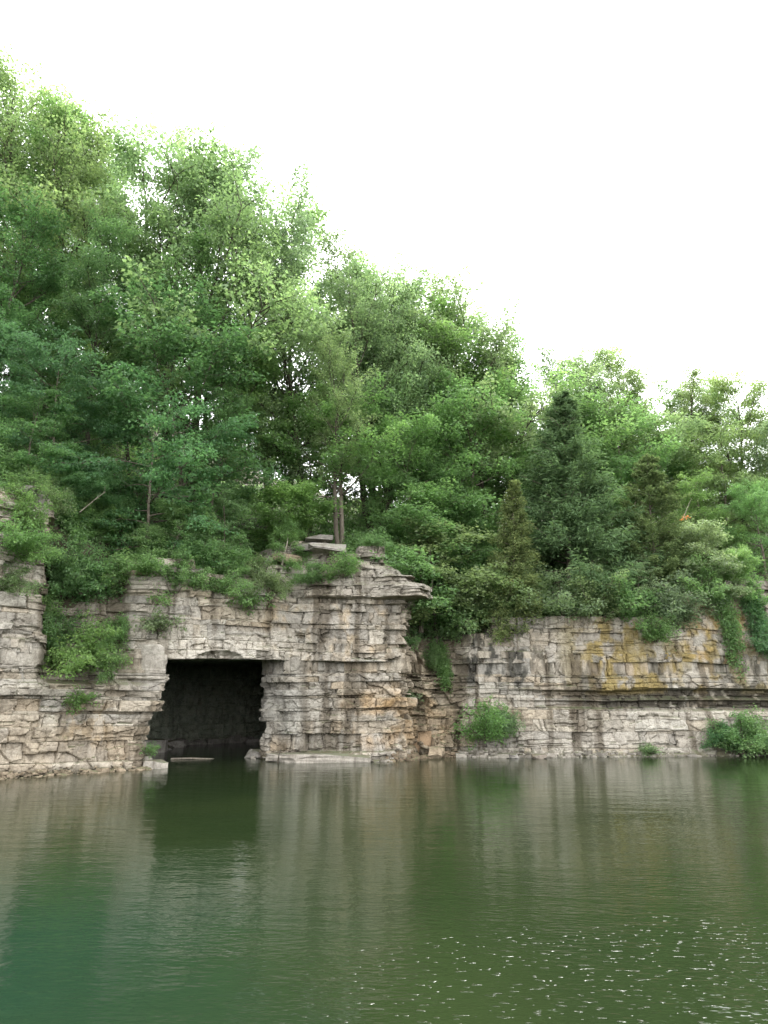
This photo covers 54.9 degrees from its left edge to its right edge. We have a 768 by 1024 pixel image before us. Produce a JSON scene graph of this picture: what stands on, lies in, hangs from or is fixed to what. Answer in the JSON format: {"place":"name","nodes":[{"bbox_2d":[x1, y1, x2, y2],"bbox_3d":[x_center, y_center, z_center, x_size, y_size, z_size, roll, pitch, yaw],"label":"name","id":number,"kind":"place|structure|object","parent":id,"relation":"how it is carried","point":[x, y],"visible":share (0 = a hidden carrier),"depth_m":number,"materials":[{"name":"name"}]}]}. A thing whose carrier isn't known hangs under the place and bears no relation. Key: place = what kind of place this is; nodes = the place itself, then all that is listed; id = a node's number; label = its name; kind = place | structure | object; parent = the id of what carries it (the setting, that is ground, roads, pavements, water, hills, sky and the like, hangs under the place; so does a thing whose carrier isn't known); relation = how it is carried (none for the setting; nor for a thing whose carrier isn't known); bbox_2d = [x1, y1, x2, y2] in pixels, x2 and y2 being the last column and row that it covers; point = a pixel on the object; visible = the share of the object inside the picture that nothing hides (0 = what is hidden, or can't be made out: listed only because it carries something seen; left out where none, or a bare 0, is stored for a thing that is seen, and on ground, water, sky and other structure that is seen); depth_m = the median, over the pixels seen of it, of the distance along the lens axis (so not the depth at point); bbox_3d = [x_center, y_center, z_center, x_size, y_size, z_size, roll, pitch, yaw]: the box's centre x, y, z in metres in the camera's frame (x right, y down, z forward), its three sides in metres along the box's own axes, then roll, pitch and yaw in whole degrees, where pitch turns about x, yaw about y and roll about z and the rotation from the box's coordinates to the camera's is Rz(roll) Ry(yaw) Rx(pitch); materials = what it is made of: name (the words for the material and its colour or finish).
{"place":"outdoors","nodes":[
{"label":"outdoors","id":0,"kind":"place"},
{"bbox_2d":[0,742,767,1023],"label":"water","id":1,"kind":"structure","parent":0,"point":[228,883],"depth_m":13.13,"materials":[{"name":"green liquid"}]},
{"bbox_2d":[0,488,767,775],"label":"cliff","id":2,"kind":"structure","parent":0,"point":[333,667],"depth_m":39.39,"materials":[{"name":"stone"}]},
{"bbox_2d":[1,485,59,542],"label":"bush","id":3,"kind":"object","parent":2,"relation":"on","point":[25,509],"visible":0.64,"depth_m":33.26,"materials":[{"name":"green plant"}]},
{"bbox_2d":[40,607,132,686],"bbox_3d":[-13.919,6.164,34.165,6.196,3.738,6.092,-7,-15,27],"label":"bush","id":4,"kind":"object","parent":2,"relation":"on","point":[74,661],"visible":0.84,"depth_m":33.30,"materials":[{"name":"green plant"}]},
{"bbox_2d":[43,553,142,608],"bbox_3d":[-13.916,3.482,36.593,6.186,3.163,6.291,3,-14,-13],"label":"bush","id":5,"kind":"object","parent":2,"relation":"on","point":[95,584],"visible":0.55,"depth_m":35.35,"materials":[{"name":"green plant"}]},
{"bbox_2d":[83,634,133,684],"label":"bush","id":6,"kind":"object","parent":2,"relation":"on","point":[103,675],"visible":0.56,"depth_m":33.98,"materials":[{"name":"green plant"}]},
{"bbox_2d":[172,523,243,573],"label":"bush","id":7,"kind":"object","parent":2,"relation":"on","point":[204,552],"visible":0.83,"depth_m":37.88,"materials":[{"name":"green plant"}]},
{"bbox_2d":[266,516,312,571],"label":"bush","id":8,"kind":"object","parent":2,"relation":"on","point":[294,564],"visible":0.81,"depth_m":41.15,"materials":[{"name":"green plant"}]},
{"bbox_2d":[265,752,370,762],"bbox_3d":[-3.272,12.401,37.182,5.384,0.565,1.537,0,-14,-2],"label":"rock slab","id":9,"kind":"object","parent":2,"relation":"on","point":[302,757],"visible":0.78,"depth_m":36.53,"materials":[{"name":"stone"}]},
{"bbox_2d":[315,548,366,587],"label":"bush","id":10,"kind":"object","parent":2,"relation":"on","point":[346,565],"visible":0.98,"depth_m":39.21,"materials":[{"name":"green plant"}]},
{"bbox_2d":[0,734,762,779],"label":"scree","id":11,"kind":"structure","parent":2,"relation":"on","point":[167,744],"depth_m":39.71,"materials":[{"name":"stone"}]},
{"bbox_2d":[382,517,524,643],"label":"tree","id":12,"kind":"object","parent":2,"relation":"on","point":[482,572],"visible":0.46,"depth_m":43.31,"materials":[{"name":"green plant"}]},
{"bbox_2d":[449,693,518,749],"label":"bush","id":13,"kind":"object","parent":2,"relation":"on","point":[487,729],"visible":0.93,"depth_m":39.30,"materials":[{"name":"green plant"}]},
{"bbox_2d":[645,563,733,630],"bbox_3d":[17.788,5.044,43.234,5.192,3.988,4.545,2,-14,-8],"label":"bush","id":14,"kind":"object","parent":2,"relation":"on","point":[672,596],"visible":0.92,"depth_m":42.60,"materials":[{"name":"green plant"}]},
{"bbox_2d":[706,590,749,681],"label":"hanging vine","id":15,"kind":"object","parent":2,"relation":"hanging from","point":[731,629],"visible":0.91,"depth_m":42.62,"materials":[{"name":"green plant"}]},
{"bbox_2d":[708,703,767,757],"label":"bush","id":16,"kind":"object","parent":2,"relation":"on","point":[755,728],"visible":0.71,"depth_m":40.01,"materials":[{"name":"green plant"}]},
{"bbox_2d":[739,592,767,658],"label":"hanging vine","id":17,"kind":"object","parent":2,"relation":"hanging from","point":[758,613],"visible":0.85,"depth_m":43.24,"materials":[{"name":"green plant"}]},
{"bbox_2d":[0,405,767,649],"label":"hill","id":18,"kind":"structure","parent":0,"point":[67,603],"depth_m":45.08,"materials":[{"name":"green plant"}]},
{"bbox_2d":[0,554,44,600],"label":"bush","id":19,"kind":"object","parent":18,"relation":"on","point":[11,579],"visible":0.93,"depth_m":32.12,"materials":[{"name":"green plant"}]},
{"bbox_2d":[0,299,52,437],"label":"broadleaf tree","id":20,"kind":"object","parent":18,"relation":"on","point":[19,319],"visible":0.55,"depth_m":40.85,"materials":[{"name":"green plant"}]},
{"bbox_2d":[0,500,64,569],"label":"bush","id":21,"kind":"object","parent":18,"relation":"on","point":[18,537],"visible":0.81,"depth_m":32.12,"materials":[{"name":"green plant"}]},
{"bbox_2d":[0,467,66,509],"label":"bush","id":22,"kind":"object","parent":18,"relation":"on","point":[31,477],"visible":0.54,"depth_m":34.38,"materials":[{"name":"green plant"}]},
{"bbox_2d":[0,527,77,566],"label":"bush","id":23,"kind":"object","parent":18,"relation":"on","point":[29,556],"visible":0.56,"depth_m":32.76,"materials":[{"name":"green plant"}]},
{"bbox_2d":[0,382,89,479],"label":"tree","id":24,"kind":"object","parent":18,"relation":"on","point":[44,452],"visible":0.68,"depth_m":37.84,"materials":[{"name":"green plant"}]},
{"bbox_2d":[0,181,90,401],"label":"broadleaf tree","id":25,"kind":"object","parent":18,"relation":"on","point":[41,275],"visible":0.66,"depth_m":44.60,"materials":[{"name":"green plant"}]},
{"bbox_2d":[0,88,100,367],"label":"canopy tree","id":26,"kind":"object","parent":18,"relation":"on","point":[32,129],"visible":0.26,"depth_m":51.33,"materials":[{"name":"green plant"}]},
{"bbox_2d":[0,55,103,323],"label":"canopy tree","id":27,"kind":"object","parent":18,"relation":"on","point":[30,97],"visible":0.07,"depth_m":54.79,"materials":[{"name":"green plant"}]},
{"bbox_2d":[0,34,106,387],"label":"canopy tree","id":28,"kind":"object","parent":18,"relation":"on","point":[6,84],"visible":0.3,"depth_m":51.64,"materials":[{"name":"green plant"}]},
{"bbox_2d":[0,261,115,422],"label":"broadleaf tree","id":29,"kind":"object","parent":18,"relation":"on","point":[64,326],"visible":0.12,"depth_m":47.15,"materials":[{"name":"green plant"}]},
{"bbox_2d":[42,600,88,653],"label":"bush","id":30,"kind":"object","parent":18,"relation":"on","point":[52,628],"visible":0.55,"depth_m":34.25,"materials":[{"name":"green plant"}]},
{"bbox_2d":[0,97,134,418],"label":"canopy tree","id":31,"kind":"object","parent":18,"relation":"on","point":[87,172],"visible":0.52,"depth_m":49.67,"materials":[{"name":"green plant"}]},
{"bbox_2d":[0,321,139,478],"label":"tree","id":32,"kind":"object","parent":18,"relation":"on","point":[64,354],"visible":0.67,"depth_m":40.01,"materials":[{"name":"green plant"}]},
{"bbox_2d":[44,530,104,598],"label":"bush","id":33,"kind":"object","parent":18,"relation":"on","point":[70,565],"visible":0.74,"depth_m":34.63,"materials":[{"name":"green plant"}]},
{"bbox_2d":[44,537,113,596],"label":"bush","id":34,"kind":"object","parent":18,"relation":"on","point":[84,581],"visible":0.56,"depth_m":35.49,"materials":[{"name":"green plant"}]},
{"bbox_2d":[60,468,133,534],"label":"tree","id":35,"kind":"object","parent":18,"relation":"on","point":[98,485],"visible":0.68,"depth_m":37.79,"materials":[{"name":"green plant"}]},
{"bbox_2d":[42,196,155,461],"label":"broadleaf tree","id":36,"kind":"object","parent":18,"relation":"on","point":[83,301],"visible":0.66,"depth_m":45.56,"materials":[{"name":"green plant"}]},
{"bbox_2d":[94,547,176,607],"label":"bush","id":37,"kind":"object","parent":18,"relation":"on","point":[119,576],"visible":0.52,"depth_m":35.98,"materials":[{"name":"green plant"}]},
{"bbox_2d":[21,361,259,570],"bbox_3d":[-12.599,-2.368,40.049,11.438,11.970,9.589,-1,-14,2],"label":"tree","id":38,"kind":"object","parent":18,"relation":"on","point":[158,468],"visible":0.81,"depth_m":39.27,"materials":[{"name":"green plant"}]},
{"bbox_2d":[112,536,217,586],"bbox_3d":[-11.284,2.486,37.246,5.061,2.588,5.147,-12,-18,41],"label":"bush","id":39,"kind":"object","parent":18,"relation":"on","point":[144,565],"visible":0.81,"depth_m":36.22,"materials":[{"name":"green plant"}]},
{"bbox_2d":[87,109,250,518],"bbox_3d":[-16.143,-14.443,51.981,13.530,31.118,10.791,-6,-15,25],"label":"canopy tree","id":40,"kind":"object","parent":18,"relation":"on","point":[131,154],"visible":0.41,"depth_m":52.00,"materials":[{"name":"green plant"}]},
{"bbox_2d":[55,267,289,532],"bbox_3d":[-12.862,-5.271,43.657,12.625,17.643,12.445,11,-17,-38],"label":"broadleaf tree","id":41,"kind":"object","parent":18,"relation":"on","point":[194,373],"visible":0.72,"depth_m":42.25,"materials":[{"name":"green plant"}]},
{"bbox_2d":[123,495,221,568],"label":"tree","id":42,"kind":"object","parent":18,"relation":"on","point":[159,537],"visible":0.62,"depth_m":38.40,"materials":[{"name":"green plant"}]},
{"bbox_2d":[146,221,266,505],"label":"broadleaf tree","id":43,"kind":"object","parent":18,"relation":"on","point":[202,257],"visible":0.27,"depth_m":48.63,"materials":[{"name":"green plant"}]},
{"bbox_2d":[87,125,330,534],"bbox_3d":[-11.630,-12.341,47.766,16.480,33.415,15.334,0,-14,-1],"label":"canopy tree","id":44,"kind":"object","parent":18,"relation":"on","point":[241,264],"visible":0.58,"depth_m":47.94,"materials":[{"name":"green plant"}]},
{"bbox_2d":[180,381,256,539],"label":"tree","id":45,"kind":"object","parent":18,"relation":"on","point":[222,414],"visible":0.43,"depth_m":42.68,"materials":[{"name":"green plant"}]},
{"bbox_2d":[183,470,257,564],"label":"tree","id":46,"kind":"object","parent":18,"relation":"on","point":[225,501],"visible":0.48,"depth_m":40.86,"materials":[{"name":"green plant"}]},
{"bbox_2d":[186,554,262,600],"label":"bush","id":47,"kind":"object","parent":18,"relation":"on","point":[227,586],"visible":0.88,"depth_m":37.52,"materials":[{"name":"green plant"}]},
{"bbox_2d":[158,320,301,510],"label":"broadleaf tree","id":48,"kind":"object","parent":18,"relation":"on","point":[271,371],"visible":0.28,"depth_m":46.89,"materials":[{"name":"green plant"}]},
{"bbox_2d":[131,132,343,519],"bbox_3d":[-10.173,-12.928,54.766,13.557,30.805,12.964,-3,-14,11],"label":"canopy tree","id":49,"kind":"object","parent":18,"relation":"on","point":[298,218],"visible":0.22,"depth_m":53.84,"materials":[{"name":"green plant"}]},
{"bbox_2d":[213,526,269,577],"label":"bush","id":50,"kind":"object","parent":18,"relation":"on","point":[239,559],"visible":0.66,"depth_m":38.64,"materials":[{"name":"green plant"}]},
{"bbox_2d":[215,410,324,548],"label":"tree","id":51,"kind":"object","parent":18,"relation":"on","point":[253,493],"visible":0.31,"depth_m":46.18,"materials":[{"name":"green plant"}]},
{"bbox_2d":[238,473,344,564],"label":"tree","id":52,"kind":"object","parent":18,"relation":"on","point":[294,494],"visible":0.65,"depth_m":42.69,"materials":[{"name":"green plant"}]},
{"bbox_2d":[231,244,366,536],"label":"broadleaf tree","id":53,"kind":"object","parent":18,"relation":"on","point":[301,371],"visible":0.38,"depth_m":48.26,"materials":[{"name":"green plant"}]},
{"bbox_2d":[234,159,374,514],"bbox_3d":[-6.857,-12.042,58.015,12.093,29.613,16.156,1,-14,-3],"label":"canopy tree","id":54,"kind":"object","parent":18,"relation":"on","point":[318,212],"visible":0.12,"depth_m":57.52,"materials":[{"name":"green plant"}]},
{"bbox_2d":[257,367,412,543],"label":"broadleaf tree","id":55,"kind":"object","parent":18,"relation":"on","point":[362,458],"visible":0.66,"depth_m":45.06,"materials":[{"name":"green plant"}]},
{"bbox_2d":[303,322,381,543],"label":"tree","id":56,"kind":"object","parent":18,"relation":"on","point":[342,371],"visible":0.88,"depth_m":44.88,"materials":[{"name":"green plant"}]},
{"bbox_2d":[309,220,403,498],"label":"canopy tree","id":57,"kind":"object","parent":18,"relation":"on","point":[326,244],"visible":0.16,"depth_m":59.12,"materials":[{"name":"green plant"}]},
{"bbox_2d":[311,253,431,535],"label":"broadleaf tree","id":58,"kind":"object","parent":18,"relation":"on","point":[354,285],"visible":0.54,"depth_m":51.43,"materials":[{"name":"green plant"}]},
{"bbox_2d":[293,248,463,512],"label":"canopy tree","id":59,"kind":"object","parent":18,"relation":"on","point":[395,402],"visible":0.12,"depth_m":53.34,"materials":[{"name":"green plant"}]},
{"bbox_2d":[0,377,767,638],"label":"undergrowth","id":60,"kind":"object","parent":18,"relation":"on","point":[76,530],"visible":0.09,"depth_m":43.85,"materials":[{"name":"green plant"}]},
{"bbox_2d":[344,462,423,556],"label":"tree","id":61,"kind":"object","parent":18,"relation":"on","point":[372,504],"visible":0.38,"depth_m":47.67,"materials":[{"name":"green plant"}]},
{"bbox_2d":[350,326,425,524],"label":"broadleaf tree","id":62,"kind":"object","parent":18,"relation":"on","point":[386,377],"visible":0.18,"depth_m":52.48,"materials":[{"name":"green plant"}]},
{"bbox_2d":[340,240,462,540],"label":"canopy tree","id":63,"kind":"object","parent":18,"relation":"on","point":[409,292],"visible":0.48,"depth_m":54.41,"materials":[{"name":"green plant"}]},
{"bbox_2d":[339,407,481,580],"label":"broadleaf tree","id":64,"kind":"object","parent":18,"relation":"on","point":[420,493],"visible":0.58,"depth_m":47.77,"materials":[{"name":"green plant"}]},
{"bbox_2d":[356,498,489,632],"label":"tree","id":65,"kind":"object","parent":18,"relation":"on","point":[413,560],"visible":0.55,"depth_m":43.64,"materials":[{"name":"green plant"}]},
{"bbox_2d":[347,288,523,554],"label":"broadleaf tree","id":66,"kind":"object","parent":18,"relation":"on","point":[438,301],"visible":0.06,"depth_m":57.74,"materials":[{"name":"green plant"}]},
{"bbox_2d":[409,587,496,645],"bbox_3d":[3.610,6.435,44.115,7.864,4.313,7.732,6,-15,-24],"label":"bush","id":67,"kind":"object","parent":18,"relation":"on","point":[446,631],"visible":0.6,"depth_m":43.11,"materials":[{"name":"green plant"}]},
{"bbox_2d":[380,295,530,504],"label":"canopy tree","id":68,"kind":"object","parent":18,"relation":"on","point":[481,317],"visible":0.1,"depth_m":59.99,"materials":[{"name":"green plant"}]},
{"bbox_2d":[383,313,530,531],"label":"broadleaf tree","id":69,"kind":"object","parent":18,"relation":"on","point":[455,342],"visible":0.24,"depth_m":54.79,"materials":[{"name":"green plant"}]},
{"bbox_2d":[413,452,503,575],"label":"broadleaf tree","id":70,"kind":"object","parent":18,"relation":"on","point":[451,476],"visible":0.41,"depth_m":48.41,"materials":[{"name":"green plant"}]},
{"bbox_2d":[394,364,547,574],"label":"broadleaf tree","id":71,"kind":"object","parent":18,"relation":"on","point":[453,418],"visible":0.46,"depth_m":50.72,"materials":[{"name":"green plant"}]},
{"bbox_2d":[397,263,577,566],"bbox_3d":[7.194,-7.737,55.231,13.177,26.718,12.261,5,-14,-20],"label":"canopy tree","id":72,"kind":"object","parent":18,"relation":"on","point":[500,336],"visible":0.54,"depth_m":55.49,"materials":[{"name":"green plant"}]},
{"bbox_2d":[448,566,538,624],"bbox_3d":[6.527,4.931,43.671,5.330,3.754,4.666,-6,-15,24],"label":"bush","id":73,"kind":"object","parent":18,"relation":"on","point":[480,612],"visible":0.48,"depth_m":42.46,"materials":[{"name":"green plant"}]},
{"bbox_2d":[471,322,540,555],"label":"canopy tree","id":74,"kind":"object","parent":18,"relation":"on","point":[519,397],"visible":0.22,"depth_m":58.21,"materials":[{"name":"green plant"}]},
{"bbox_2d":[467,479,549,647],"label":"cedar tree","id":75,"kind":"object","parent":18,"relation":"on","point":[516,530],"visible":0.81,"depth_m":43.41,"materials":[{"name":"green plant"}]},
{"bbox_2d":[484,558,567,620],"bbox_3d":[8.094,4.532,42.954,4.545,3.988,5.192,0,-14,1],"label":"bush","id":76,"kind":"object","parent":18,"relation":"on","point":[540,585],"visible":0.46,"depth_m":42.53,"materials":[{"name":"green plant"}]},
{"bbox_2d":[519,565,606,622],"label":"bush","id":77,"kind":"object","parent":18,"relation":"on","point":[569,607],"visible":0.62,"depth_m":42.52,"materials":[{"name":"green plant"}]},
{"bbox_2d":[483,360,647,546],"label":"broadleaf tree","id":78,"kind":"object","parent":18,"relation":"on","point":[598,427],"visible":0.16,"depth_m":58.27,"materials":[{"name":"green plant"}]},
{"bbox_2d":[527,342,610,427],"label":"canopy tree","id":79,"kind":"object","parent":18,"relation":"on","point":[548,357],"visible":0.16,"depth_m":64.54,"materials":[{"name":"green plant"}]},
{"bbox_2d":[476,388,688,625],"bbox_3d":[11.547,-0.287,48.402,12.855,16.992,13.377,2,-14,-10],"label":"spruce tree","id":80,"kind":"object","parent":18,"relation":"on","point":[577,523],"visible":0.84,"depth_m":46.88,"materials":[{"name":"green plant"}]},
{"bbox_2d":[529,331,646,481],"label":"canopy tree","id":81,"kind":"object","parent":18,"relation":"on","point":[591,368],"visible":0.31,"depth_m":63.05,"materials":[{"name":"green plant"}]},
{"bbox_2d":[566,558,647,622],"bbox_3d":[12.317,4.770,43.628,4.678,4.106,5.344,3,-14,-12],"label":"bush","id":82,"kind":"object","parent":18,"relation":"on","point":[586,592],"visible":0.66,"depth_m":42.31,"materials":[{"name":"green plant"}]},
{"bbox_2d":[598,564,664,623],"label":"bush","id":83,"kind":"object","parent":18,"relation":"on","point":[628,612],"visible":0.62,"depth_m":42.20,"materials":[{"name":"green plant"}]},
{"bbox_2d":[569,390,714,549],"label":"broadleaf tree","id":84,"kind":"object","parent":18,"relation":"on","point":[664,441],"visible":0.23,"depth_m":57.70,"materials":[{"name":"green plant"}]},
{"bbox_2d":[590,339,695,490],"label":"canopy tree","id":85,"kind":"object","parent":18,"relation":"on","point":[614,358],"visible":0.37,"depth_m":64.22,"materials":[{"name":"green plant"}]},
{"bbox_2d":[631,606,681,650],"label":"bush","id":86,"kind":"object","parent":18,"relation":"on","point":[653,633],"visible":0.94,"depth_m":41.71,"materials":[{"name":"green plant"}]},
{"bbox_2d":[596,453,723,596],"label":"cedar tree","id":87,"kind":"object","parent":18,"relation":"on","point":[650,492],"visible":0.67,"depth_m":47.42,"materials":[{"name":"green plant"}]},
{"bbox_2d":[623,408,728,541],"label":"broadleaf tree","id":88,"kind":"object","parent":18,"relation":"on","point":[668,421],"visible":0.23,"depth_m":58.18,"materials":[{"name":"green plant"}]},
{"bbox_2d":[657,359,726,505],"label":"canopy tree","id":89,"kind":"object","parent":18,"relation":"on","point":[685,396],"visible":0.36,"depth_m":62.88,"materials":[{"name":"green plant"}]},
{"bbox_2d":[658,552,737,605],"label":"bush","id":90,"kind":"object","parent":18,"relation":"on","point":[692,584],"visible":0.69,"depth_m":43.66,"materials":[{"name":"green plant"}]},
{"bbox_2d":[651,375,746,521],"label":"canopy tree","id":91,"kind":"object","parent":18,"relation":"on","point":[666,392],"visible":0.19,"depth_m":65.71,"materials":[{"name":"green plant"}]},
{"bbox_2d":[656,466,754,554],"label":"broadleaf tree","id":92,"kind":"object","parent":18,"relation":"on","point":[702,495],"visible":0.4,"depth_m":52.32,"materials":[{"name":"green plant"}]},
{"bbox_2d":[663,516,755,601],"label":"tree","id":93,"kind":"object","parent":18,"relation":"on","point":[720,558],"visible":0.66,"depth_m":44.93,"materials":[{"name":"green plant"}]},
{"bbox_2d":[658,417,767,552],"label":"broadleaf tree","id":94,"kind":"object","parent":18,"relation":"on","point":[713,457],"visible":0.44,"depth_m":56.24,"materials":[{"name":"green plant"}]},
{"bbox_2d":[677,363,767,544],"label":"canopy tree","id":95,"kind":"object","parent":18,"relation":"on","point":[723,386],"visible":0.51,"depth_m":60.79,"materials":[{"name":"green plant"}]},
{"bbox_2d":[691,366,764,523],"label":"canopy tree","id":96,"kind":"object","parent":18,"relation":"on","point":[734,410],"visible":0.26,"depth_m":63.18,"materials":[{"name":"green plant"}]},
{"bbox_2d":[715,477,767,578],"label":"broadleaf tree","id":97,"kind":"object","parent":18,"relation":"on","point":[748,500],"visible":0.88,"depth_m":50.74,"materials":[{"name":"green plant"}]},
{"bbox_2d":[720,541,763,600],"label":"tree","id":98,"kind":"object","parent":18,"relation":"on","point":[742,553],"visible":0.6,"depth_m":44.36,"materials":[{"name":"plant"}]},
{"bbox_2d":[0,0,767,503],"label":"sky","id":99,"kind":"structure","parent":0,"point":[602,165],"materials":[{"name":"white"}]},
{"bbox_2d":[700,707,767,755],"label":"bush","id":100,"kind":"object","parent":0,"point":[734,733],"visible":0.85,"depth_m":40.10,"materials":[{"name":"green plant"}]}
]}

